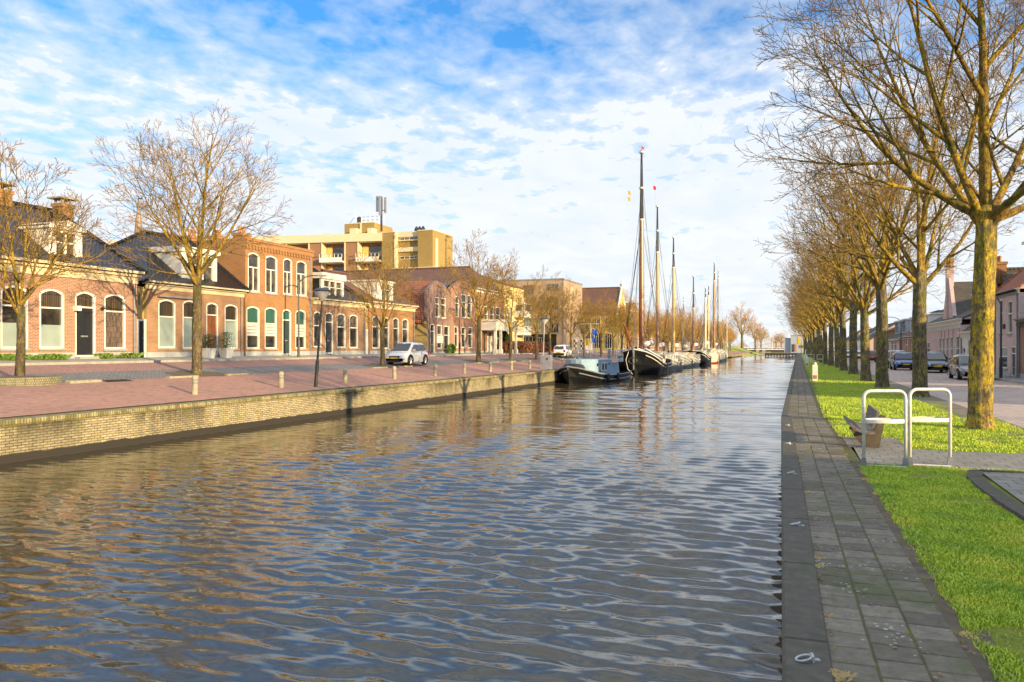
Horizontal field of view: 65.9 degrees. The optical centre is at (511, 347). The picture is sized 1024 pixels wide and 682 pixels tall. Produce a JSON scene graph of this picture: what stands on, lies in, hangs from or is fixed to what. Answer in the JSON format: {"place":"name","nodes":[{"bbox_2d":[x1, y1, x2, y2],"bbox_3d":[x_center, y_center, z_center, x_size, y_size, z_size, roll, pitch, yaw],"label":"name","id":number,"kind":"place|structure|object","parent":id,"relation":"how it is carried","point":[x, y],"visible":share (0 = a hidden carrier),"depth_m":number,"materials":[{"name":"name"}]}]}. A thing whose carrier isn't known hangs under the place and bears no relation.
{"place":"outdoors","nodes":[
{"label":"outdoors","id":0,"kind":"place"},
{"bbox_2d":[0,350,661,362],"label":"pavement","id":1,"kind":"structure","parent":0,"point":[152,358],"depth_m":42.93,"materials":[{"name":"brick"}]},
{"bbox_2d":[0,352,144,360],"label":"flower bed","id":2,"kind":"object","parent":1,"relation":"on","point":[11,357],"visible":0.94,"depth_m":34.99,"materials":[{"name":"green plant"}]},
{"bbox_2d":[217,332,235,357],"bbox_3d":[-16.274,-0.170,44.991,1.238,1.537,1.407,0,0,20],"label":"potted shrub","id":3,"kind":"object","parent":1,"relation":"on","point":[226,352],"visible":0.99,"depth_m":44.84,"materials":[{"name":"white ceramic"}]},
{"bbox_2d":[498,341,548,352],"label":"hedge","id":4,"kind":"object","parent":1,"relation":"on","point":[528,348],"visible":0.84,"depth_m":93.29,"materials":[{"name":"brown plant"}]},
{"bbox_2d":[0,350,685,374],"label":"road","id":5,"kind":"structure","parent":0,"point":[43,369],"depth_m":39.70,"materials":[{"name":"brick"}]},
{"bbox_2d":[0,350,726,385],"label":"parking strip","id":6,"kind":"object","parent":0,"point":[129,375],"visible":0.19,"depth_m":40.18,"materials":[{"name":"brick"}]},
{"bbox_2d":[0,375,61,385],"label":"planter ring","id":7,"kind":"object","parent":6,"relation":"on","point":[38,380],"visible":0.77,"depth_m":27.01,"materials":[{"name":"brick"}]},
{"bbox_2d":[0,138,115,375],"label":"bare tree","id":8,"kind":"object","parent":7,"relation":"on","point":[19,310],"visible":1,"depth_m":27.58,"materials":[{"name":"brown plant"}]},
{"bbox_2d":[165,370,225,375],"bbox_3d":[-14.334,1.156,35.822,2.199,0.252,3.306,0,0,20],"label":"soil patch","id":9,"kind":"object","parent":6,"relation":"on","point":[187,373],"visible":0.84,"depth_m":35.73,"materials":[{"name":"brown soil"}]},
{"bbox_2d":[75,99,294,373],"bbox_3d":[-14.175,-4.801,35.880,8.605,12.432,8.167,0,0,-43],"label":"bare tree","id":10,"kind":"object","parent":9,"relation":"on","point":[198,271],"visible":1,"depth_m":35.59,"materials":[{"name":"brown plant"}]},
{"bbox_2d":[364,363,398,367],"bbox_3d":[-8.418,1.167,51.799,2.135,0.263,3.241,0,0,5],"label":"soil patch","id":11,"kind":"object","parent":6,"relation":"on","point":[386,365],"visible":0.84,"depth_m":51.63,"materials":[{"name":"soil"}]},
{"bbox_2d":[339,227,427,365],"bbox_3d":[-8.465,-3.304,51.903,6.175,9.421,5.843,0,0,-18],"label":"bare tree","id":12,"kind":"object","parent":11,"relation":"on","point":[385,279],"visible":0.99,"depth_m":51.65,"materials":[{"name":"brown plant"}]},
{"bbox_2d":[386,342,428,364],"bbox_3d":[-7.263,0.389,54.755,2.020,1.590,3.832,0,0,20],"label":"parked car","id":13,"kind":"object","parent":6,"relation":"on","point":[408,353],"visible":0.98,"depth_m":53.91,"materials":[{"name":"white paint"}]},
{"bbox_2d":[465,360,488,362],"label":"soil patch","id":14,"kind":"object","parent":6,"relation":"on","point":[475,361],"visible":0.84,"depth_m":67.36,"materials":[{"name":"brown soil"}]},
{"bbox_2d":[433,229,523,361],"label":"bare tree","id":15,"kind":"object","parent":14,"relation":"on","point":[480,317],"visible":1,"depth_m":67.06,"materials":[{"name":"brown plant"}]},
{"bbox_2d":[566,286,603,356],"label":"bare tree","id":16,"kind":"object","parent":6,"relation":"on","point":[585,332],"visible":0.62,"depth_m":100.55,"materials":[{"name":"brown plant"}]},
{"bbox_2d":[578,287,623,356],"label":"bare tree","id":17,"kind":"object","parent":6,"relation":"on","point":[600,332],"visible":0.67,"depth_m":109.28,"materials":[{"name":"brown plant"}]},
{"bbox_2d":[595,296,630,355],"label":"bare tree","id":18,"kind":"object","parent":6,"relation":"on","point":[612,328],"visible":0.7,"depth_m":116.38,"materials":[{"name":"brown plant"}]},
{"bbox_2d":[602,293,638,351],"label":"bare tree","id":19,"kind":"object","parent":6,"relation":"on","point":[629,324],"visible":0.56,"depth_m":122.27,"materials":[{"name":"brown plant"}]},
{"bbox_2d":[602,289,645,348],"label":"bare tree","id":20,"kind":"object","parent":6,"relation":"on","point":[625,298],"visible":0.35,"depth_m":126.59,"materials":[{"name":"brown plant"}]},
{"bbox_2d":[0,351,747,417],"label":"quay paving","id":21,"kind":"structure","parent":0,"point":[33,400],"depth_m":31.38,"materials":[{"name":"red brick"}]},
{"bbox_2d":[312,288,331,386],"bbox_3d":[-8.589,-0.426,35.739,0.860,4.600,0.860,0,0,20],"label":"quay lamp","id":22,"kind":"object","parent":21,"relation":"on","point":[322,294],"visible":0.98,"depth_m":35.60,"materials":[{"name":"grey metal"}]},
{"bbox_2d":[0,352,794,681],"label":"water","id":23,"kind":"structure","parent":0,"point":[626,530],"depth_m":12.04,"materials":[{"name":"blue liquid"}]},
{"bbox_2d":[558,323,631,383],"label":"work boat","id":24,"kind":"object","parent":23,"relation":"on","point":[576,371],"visible":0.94,"depth_m":67.74,"materials":[{"name":"grey metal"}]},
{"bbox_2d":[617,146,673,374],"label":"sailing barge","id":25,"kind":"object","parent":23,"relation":"on","point":[641,359],"visible":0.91,"depth_m":90.38,"materials":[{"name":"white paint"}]},
{"bbox_2d":[644,205,683,370],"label":"sailing boat","id":26,"kind":"object","parent":23,"relation":"on","point":[677,363],"visible":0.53,"depth_m":101.69,"materials":[{"name":"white wood"}]},
{"bbox_2d":[663,237,693,368],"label":"sailing boat","id":27,"kind":"object","parent":23,"relation":"on","point":[688,362],"visible":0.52,"depth_m":115.54,"materials":[{"name":"brown wood"}]},
{"bbox_2d":[681,275,711,364],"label":"sailing boat","id":28,"kind":"object","parent":23,"relation":"on","point":[705,358],"visible":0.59,"depth_m":138.41,"materials":[{"name":"brown wood"}]},
{"bbox_2d":[695,285,720,363],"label":"sailing boat","id":29,"kind":"object","parent":23,"relation":"on","point":[715,357],"visible":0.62,"depth_m":156.44,"materials":[{"name":"white paint"}]},
{"bbox_2d":[706,262,727,361],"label":"sailing boat","id":30,"kind":"object","parent":23,"relation":"on","point":[723,356],"visible":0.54,"depth_m":174.14,"materials":[{"name":"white wood"}]},
{"bbox_2d":[0,348,1010,470],"bbox_3d":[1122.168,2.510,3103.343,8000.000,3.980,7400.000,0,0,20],"label":"ground","id":31,"kind":"structure","parent":0,"point":[853,449],"depth_m":28.55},
{"bbox_2d":[0,181,147,358],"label":"brick house","id":32,"kind":"structure","parent":31,"relation":"on","point":[81,317],"depth_m":36.92,"materials":[{"name":"red brick"}]},
{"bbox_2d":[0,285,30,350],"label":"window","id":33,"kind":"structure","parent":32,"relation":"in","point":[8,315],"depth_m":33.71,"materials":[{"name":"white paint"}]},
{"bbox_2d":[38,289,66,349],"bbox_3d":[-20.685,-1.276,35.510,0.195,2.760,1.384,0,0,20],"label":"window","id":34,"kind":"structure","parent":32,"relation":"in","point":[51,300],"depth_m":35.60,"materials":[{"name":"white glass"}]},
{"bbox_2d":[75,292,100,358],"bbox_3d":[-19.958,-0.973,37.132,0.490,3.346,1.240,0,0,20],"label":"door","id":35,"kind":"structure","parent":32,"relation":"in","point":[84,319],"depth_m":37.24,"materials":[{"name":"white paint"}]},
{"bbox_2d":[103,294,127,350],"bbox_3d":[-19.500,-1.258,38.788,0.195,2.789,1.418,0,0,20],"label":"window","id":36,"kind":"structure","parent":32,"relation":"in","point":[114,313],"depth_m":38.89,"materials":[{"name":"white paint"}]},
{"bbox_2d":[137,286,145,356],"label":"alley gate","id":37,"kind":"structure","parent":32,"relation":"attached to","point":[141,333],"depth_m":40.46,"materials":[{"name":"black paint"}]},
{"bbox_2d":[110,230,250,356],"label":"brick house","id":38,"kind":"structure","parent":31,"relation":"on","point":[168,312],"depth_m":43.61,"materials":[{"name":"red brick"}]},
{"bbox_2d":[157,299,177,349],"bbox_3d":[-18.345,-1.248,41.982,0.195,2.676,1.350,0,0,20],"label":"window","id":39,"kind":"structure","parent":38,"relation":"in","point":[166,308],"depth_m":42.10,"materials":[{"name":"white glass"}]},
{"bbox_2d":[182,300,192,349],"bbox_3d":[-17.773,-1.253,43.562,0.195,2.755,1.228,0,0,20],"label":"window","id":40,"kind":"structure","parent":38,"relation":"in","point":[187,305],"depth_m":43.55,"materials":[{"name":"grey glass"}]},
{"bbox_2d":[206,302,219,356],"bbox_3d":[-17.046,-0.952,45.185,0.490,3.305,1.087,0,0,20],"label":"door","id":41,"kind":"structure","parent":38,"relation":"in","point":[211,308],"depth_m":45.35,"materials":[{"name":"white paint"}]},
{"bbox_2d":[225,304,239,349],"bbox_3d":[-16.622,-1.226,46.746,0.195,2.707,1.285,0,0,20],"label":"window","id":42,"kind":"structure","parent":38,"relation":"in","point":[231,311],"depth_m":47.01,"materials":[{"name":"white paint"}]},
{"bbox_2d":[187,226,314,355],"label":"brick townhouse","id":43,"kind":"structure","parent":31,"relation":"on","point":[270,313],"depth_m":50.49,"materials":[{"name":"orange brick"}]},
{"bbox_2d":[246,306,260,349],"bbox_3d":[-15.945,-1.219,48.618,0.195,2.695,1.380,0,0,20],"label":"window","id":44,"kind":"structure","parent":43,"relation":"in","point":[253,313],"depth_m":48.82,"materials":[{"name":"white paint"}]},
{"bbox_2d":[248,252,260,293],"bbox_3d":[-15.922,-4.628,48.682,0.195,2.504,1.245,0,0,20],"label":"window","id":45,"kind":"structure","parent":43,"relation":"in","point":[253,264],"depth_m":48.82,"materials":[{"name":"white paint"}]},
{"bbox_2d":[264,307,278,349],"bbox_3d":[-15.352,-1.231,50.259,0.195,2.723,1.358,0,0,20],"label":"window","id":46,"kind":"structure","parent":43,"relation":"in","point":[270,312],"depth_m":50.47,"materials":[{"name":"white paint"}]},
{"bbox_2d":[265,256,278,294],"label":"window","id":47,"kind":"structure","parent":43,"relation":"in","point":[271,264],"depth_m":50.39,"materials":[{"name":"white paint"}]},
{"bbox_2d":[283,258,293,295],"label":"window","id":48,"kind":"structure","parent":43,"relation":"in","point":[287,263],"depth_m":51.98,"materials":[{"name":"white paint"}]},
{"bbox_2d":[282,309,295,355],"bbox_3d":[-14.658,-0.925,51.788,0.490,3.250,1.055,0,0,20],"label":"door","id":49,"kind":"structure","parent":43,"relation":"in","point":[286,313],"depth_m":51.93,"materials":[{"name":"green paint"}]},
{"bbox_2d":[296,261,307,297],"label":"window","id":50,"kind":"structure","parent":43,"relation":"in","point":[300,265],"depth_m":53.46,"materials":[{"name":"white paint"}]},
{"bbox_2d":[104,216,452,270],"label":"apartment block","id":51,"kind":"structure","parent":31,"relation":"on","point":[428,246],"depth_m":113.62,"materials":[{"name":"beige concrete"}]},
{"bbox_2d":[312,267,369,354],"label":"brick house","id":52,"kind":"structure","parent":31,"relation":"on","point":[343,329],"depth_m":57.72,"materials":[{"name":"orange brick"}]},
{"bbox_2d":[325,312,337,354],"bbox_3d":[-12.966,-0.927,56.466,0.490,3.254,1.138,0,0,20],"label":"door","id":53,"kind":"structure","parent":52,"relation":"in","point":[328,316],"depth_m":56.63,"materials":[{"name":"black paint"}]},
{"bbox_2d":[336,313,346,348],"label":"window","id":54,"kind":"structure","parent":52,"relation":"in","point":[341,318],"depth_m":58.24,"materials":[{"name":"white paint"}]},
{"bbox_2d":[349,315,358,348],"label":"window","id":55,"kind":"structure","parent":52,"relation":"in","point":[353,318],"depth_m":59.82,"materials":[{"name":"white paint"}]},
{"bbox_2d":[0,350,684,365],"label":"kerb","id":56,"kind":"structure","parent":31,"relation":"on","point":[66,363],"depth_m":42.21,"materials":[{"name":"grey stone"}]},
{"bbox_2d":[320,268,418,353],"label":"brick house","id":57,"kind":"structure","parent":31,"relation":"on","point":[399,328],"depth_m":64.87,"materials":[{"name":"orange brick"}]},
{"bbox_2d":[0,352,753,464],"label":"quay wall","id":58,"kind":"structure","parent":31,"relation":"on","point":[33,437],"depth_m":27.61,"materials":[{"name":"brick"}]},
{"bbox_2d":[393,280,450,353],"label":"gabled house","id":59,"kind":"structure","parent":31,"relation":"on","point":[432,331],"depth_m":72.91,"materials":[{"name":"brick"}]},
{"bbox_2d":[341,266,518,353],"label":"portico house","id":60,"kind":"structure","parent":31,"relation":"on","point":[491,334],"depth_m":86.39,"materials":[{"name":"brown brick"}]},
{"bbox_2d":[441,280,475,352],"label":"gabled house","id":61,"kind":"structure","parent":31,"relation":"on","point":[467,335],"depth_m":79.19,"materials":[{"name":"red brick"}]},
{"bbox_2d":[484,277,530,340],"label":"bay house","id":62,"kind":"structure","parent":31,"relation":"on","point":[520,335],"depth_m":96.10,"materials":[{"name":"beige brick"}]},
{"bbox_2d":[502,278,582,350],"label":"modern block","id":63,"kind":"structure","parent":31,"relation":"on","point":[559,337],"depth_m":113.84,"materials":[{"name":"brick"}]},
{"bbox_2d":[573,324,592,351],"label":"white gabled house","id":64,"kind":"structure","parent":31,"relation":"on","point":[577,343],"depth_m":117.76,"materials":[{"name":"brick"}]},
{"bbox_2d":[582,279,626,350],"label":"gabled hall","id":65,"kind":"structure","parent":31,"relation":"on","point":[593,293],"depth_m":149.31,"materials":[{"name":"brown brick"}]},
{"bbox_2d":[784,335,803,352],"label":"bridge house","id":66,"kind":"structure","parent":31,"relation":"on","point":[792,343],"depth_m":327.73,"materials":[{"name":"white glass"}]},
{"bbox_2d":[781,354,834,681],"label":"quay edge","id":67,"kind":"object","parent":31,"relation":"on","point":[804,630],"visible":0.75,"depth_m":6.25,"materials":[{"name":"concrete"}]},
{"bbox_2d":[888,310,938,350],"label":"brick house","id":68,"kind":"structure","parent":31,"relation":"on","point":[893,341],"depth_m":107.28,"materials":[{"name":"white paint"}]},
{"bbox_2d":[898,309,943,352],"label":"brick house","id":69,"kind":"structure","parent":31,"relation":"on","point":[907,342],"depth_m":93.67,"materials":[{"name":"brick"}]},
{"bbox_2d":[926,257,972,361],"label":"pink terrace","id":70,"kind":"structure","parent":31,"relation":"on","point":[943,336],"depth_m":71.47,"materials":[{"name":"brick"}]},
{"bbox_2d":[994,241,1023,377],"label":"brick townhouse","id":71,"kind":"structure","parent":31,"relation":"on","point":[1010,294],"depth_m":49.26,"materials":[{"name":"brown brick"}]},
{"bbox_2d":[996,256,1022,288],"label":"gabled house","id":72,"kind":"structure","parent":31,"relation":"on","point":[1004,273],"depth_m":53.74,"materials":[{"name":"brick"}]},
{"bbox_2d":[1013,318,1023,378],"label":"brick house","id":73,"kind":"structure","parent":31,"relation":"on","point":[1020,323],"depth_m":46.18,"materials":[{"name":"brick"}]},
{"bbox_2d":[0,0,1023,347],"label":"sky","id":74,"kind":"structure","parent":0,"point":[527,123],"materials":[{"name":"blue"}]},
{"bbox_2d":[711,347,758,355],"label":"bank","id":75,"kind":"structure","parent":0,"point":[737,349],"depth_m":352.45,"materials":[{"name":"green plant"}]},
{"bbox_2d":[727,303,758,347],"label":"bare tree","id":76,"kind":"object","parent":75,"relation":"on","point":[747,317],"visible":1,"depth_m":329.61,"materials":[{"name":"brown plant"}]},
{"bbox_2d":[789,354,982,681],"bbox_3d":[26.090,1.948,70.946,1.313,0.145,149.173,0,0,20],"label":"path","id":77,"kind":"structure","parent":0,"point":[851,652],"depth_m":6.33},
{"bbox_2d":[793,421,990,678],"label":"fallen leaves","id":78,"kind":"object","parent":77,"relation":"on","point":[934,676],"depth_m":7.17,"materials":[{"name":"brown plant"}]},
{"bbox_2d":[824,418,1021,681],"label":"earth strip","id":79,"kind":"object","parent":77,"relation":"on","point":[976,659],"visible":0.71,"depth_m":5.94,"materials":[{"name":"soil"}]},
{"bbox_2d":[799,460,986,681],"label":"dry grass","id":80,"kind":"structure","parent":79,"relation":"on","point":[839,676],"depth_m":4.60,"materials":[{"name":"beige plant"}]},
{"bbox_2d":[801,354,1023,681],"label":"lawn","id":81,"kind":"structure","parent":0,"point":[1002,637],"depth_m":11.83,"materials":[{"name":"green plant"}]},
{"bbox_2d":[785,273,839,361],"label":"bare tree","id":82,"kind":"object","parent":81,"relation":"on","point":[817,350],"visible":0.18,"depth_m":110.43,"materials":[{"name":"brown plant"}]},
{"bbox_2d":[776,246,859,364],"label":"bare tree","id":83,"kind":"object","parent":81,"relation":"on","point":[825,344],"visible":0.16,"depth_m":90.39,"materials":[{"name":"brown plant"}]},
{"bbox_2d":[776,249,869,362],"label":"bare tree","id":84,"kind":"object","parent":81,"relation":"on","point":[818,325],"visible":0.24,"depth_m":99.01,"materials":[{"name":"brown plant"}]},
{"bbox_2d":[787,235,871,365],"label":"bare tree","id":85,"kind":"object","parent":81,"relation":"on","point":[831,346],"visible":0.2,"depth_m":83.14,"materials":[{"name":"brown plant"}]},
{"bbox_2d":[767,193,895,370],"bbox_3d":[26.753,-5.599,64.624,9.640,15.517,10.322,0,0,-21],"label":"bare tree","id":86,"kind":"object","parent":81,"relation":"on","point":[840,308],"visible":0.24,"depth_m":64.83,"materials":[{"name":"brown plant"}]},
{"bbox_2d":[778,224,900,367],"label":"bare tree","id":87,"kind":"object","parent":81,"relation":"on","point":[834,320],"visible":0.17,"depth_m":75.35,"materials":[{"name":"brown plant"}]},
{"bbox_2d":[786,168,916,374],"bbox_3d":[24.190,-5.326,56.879,8.936,14.998,9.660,0,0,35],"label":"bare tree","id":88,"kind":"object","parent":81,"relation":"on","point":[853,309],"visible":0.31,"depth_m":56.34,"materials":[{"name":"brown plant"}]},
{"bbox_2d":[753,77,977,387],"bbox_3d":[17.303,-5.617,37.339,9.662,15.538,10.327,0,0,-19],"label":"bare tree","id":89,"kind":"object","parent":81,"relation":"on","point":[878,281],"visible":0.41,"depth_m":37.42,"materials":[{"name":"brown plant"}]},
{"bbox_2d":[774,143,973,380],"bbox_3d":[19.843,-4.947,44.881,9.745,14.198,10.037,0,0,-22],"label":"bare tree","id":90,"kind":"object","parent":81,"relation":"on","point":[863,304],"visible":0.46,"depth_m":45.05,"materials":[{"name":"brown plant"}]},
{"bbox_2d":[842,437,907,448],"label":"bench paving","id":91,"kind":"structure","parent":81,"relation":"on","point":[890,443],"depth_m":15.61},
{"bbox_2d":[843,404,885,447],"bbox_3d":[6.966,1.565,15.656,0.660,0.770,1.950,0,0,20],"label":"park bench","id":92,"kind":"object","parent":91,"relation":"on","point":[874,431],"visible":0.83,"depth_m":14.96,"materials":[{"name":"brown wood"}]},
{"bbox_2d":[734,0,1023,429],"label":"bare tree","id":93,"kind":"object","parent":81,"relation":"on","point":[987,213],"visible":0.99,"depth_m":18.69,"materials":[{"name":"brown plant"}]},
{"bbox_2d":[861,389,908,467],"bbox_3d":[5.947,1.330,12.638,0.775,1.341,0.263,0,0,7],"label":"barrier hoop","id":94,"kind":"object","parent":81,"relation":"on","point":[865,420],"visible":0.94,"depth_m":12.58,"materials":[{"name":"silver metal"}]},
{"bbox_2d":[799,31,1023,396],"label":"bare tree","id":95,"kind":"object","parent":81,"relation":"on","point":[918,279],"visible":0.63,"depth_m":30.49,"materials":[{"name":"brown plant"}]},
{"bbox_2d":[967,469,1023,520],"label":"pad kerb","id":96,"kind":"structure","parent":81,"relation":"on","point":[995,494],"depth_m":10.15,"materials":[{"name":"concrete"}]},
{"bbox_2d":[983,472,1023,501],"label":"slab pad","id":97,"kind":"object","parent":81,"relation":"on","point":[1012,483],"depth_m":11.06,"materials":[{"name":"grey concrete"}]},
{"bbox_2d":[834,354,1023,427],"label":"street","id":98,"kind":"structure","parent":0,"point":[1008,403],"depth_m":35.01,"materials":[{"name":"brick"}]},
{"bbox_2d":[889,352,911,369],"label":"parked car","id":99,"kind":"object","parent":98,"relation":"on","point":[900,359],"visible":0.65,"depth_m":66.91,"materials":[{"name":"blue paint"}]},
{"bbox_2d":[927,352,950,372],"bbox_3d":[32.591,1.080,61.185,2.240,1.610,4.882,0,0,20],"label":"parked car","id":100,"kind":"object","parent":98,"relation":"on","point":[938,361],"visible":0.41,"depth_m":59.59,"materials":[{"name":"grey paint"}]},
{"bbox_2d":[948,354,968,379],"bbox_3d":[27.605,1.130,47.643,2.120,1.510,4.282,0,0,20],"label":"parked car","id":101,"kind":"object","parent":98,"relation":"on","point":[958,366],"visible":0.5,"depth_m":47.12,"materials":[{"name":"grey paint"}]},
{"bbox_2d":[834,361,1023,440],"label":"verge","id":102,"kind":"structure","parent":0,"point":[959,411],"depth_m":27.38,"materials":[{"name":"green plant"}]},
{"bbox_2d":[854,447,1023,470],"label":"crossing path","id":103,"kind":"structure","parent":0,"point":[984,460],"depth_m":13.49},
{"bbox_2d":[907,388,953,467],"bbox_3d":[6.724,1.320,12.740,0.755,1.361,0.261,0,0,7],"label":"barrier hoop","id":104,"kind":"object","parent":103,"relation":"on","point":[911,419],"visible":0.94,"depth_m":12.68,"materials":[{"name":"silver metal"}]},
{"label":"soil patch","id":105,"kind":"structure","parent":0,"visible":0},
{"bbox_2d":[477,248,551,359],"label":"bare tree","id":106,"kind":"object","parent":105,"relation":"on","point":[509,325],"visible":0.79,"depth_m":74.81,"materials":[{"name":"brown plant"}]},
{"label":"soil patch","id":107,"kind":"structure","parent":0,"visible":0},
{"bbox_2d":[504,264,573,358],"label":"bare tree","id":108,"kind":"object","parent":107,"relation":"on","point":[540,312],"visible":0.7,"depth_m":82.24,"materials":[{"name":"brown plant"}]},
{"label":"soil patch","id":109,"kind":"structure","parent":0,"visible":0},
{"bbox_2d":[524,271,578,354],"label":"bare tree","id":110,"kind":"object","parent":109,"relation":"on","point":[554,325],"visible":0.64,"depth_m":86.65,"materials":[{"name":"brown plant"}]},
{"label":"soil patch","id":111,"kind":"structure","parent":0,"visible":0},
{"bbox_2d":[549,275,593,357],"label":"bare tree","id":112,"kind":"object","parent":111,"relation":"on","point":[571,319],"visible":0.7,"depth_m":94.62,"materials":[{"name":"brown plant"}]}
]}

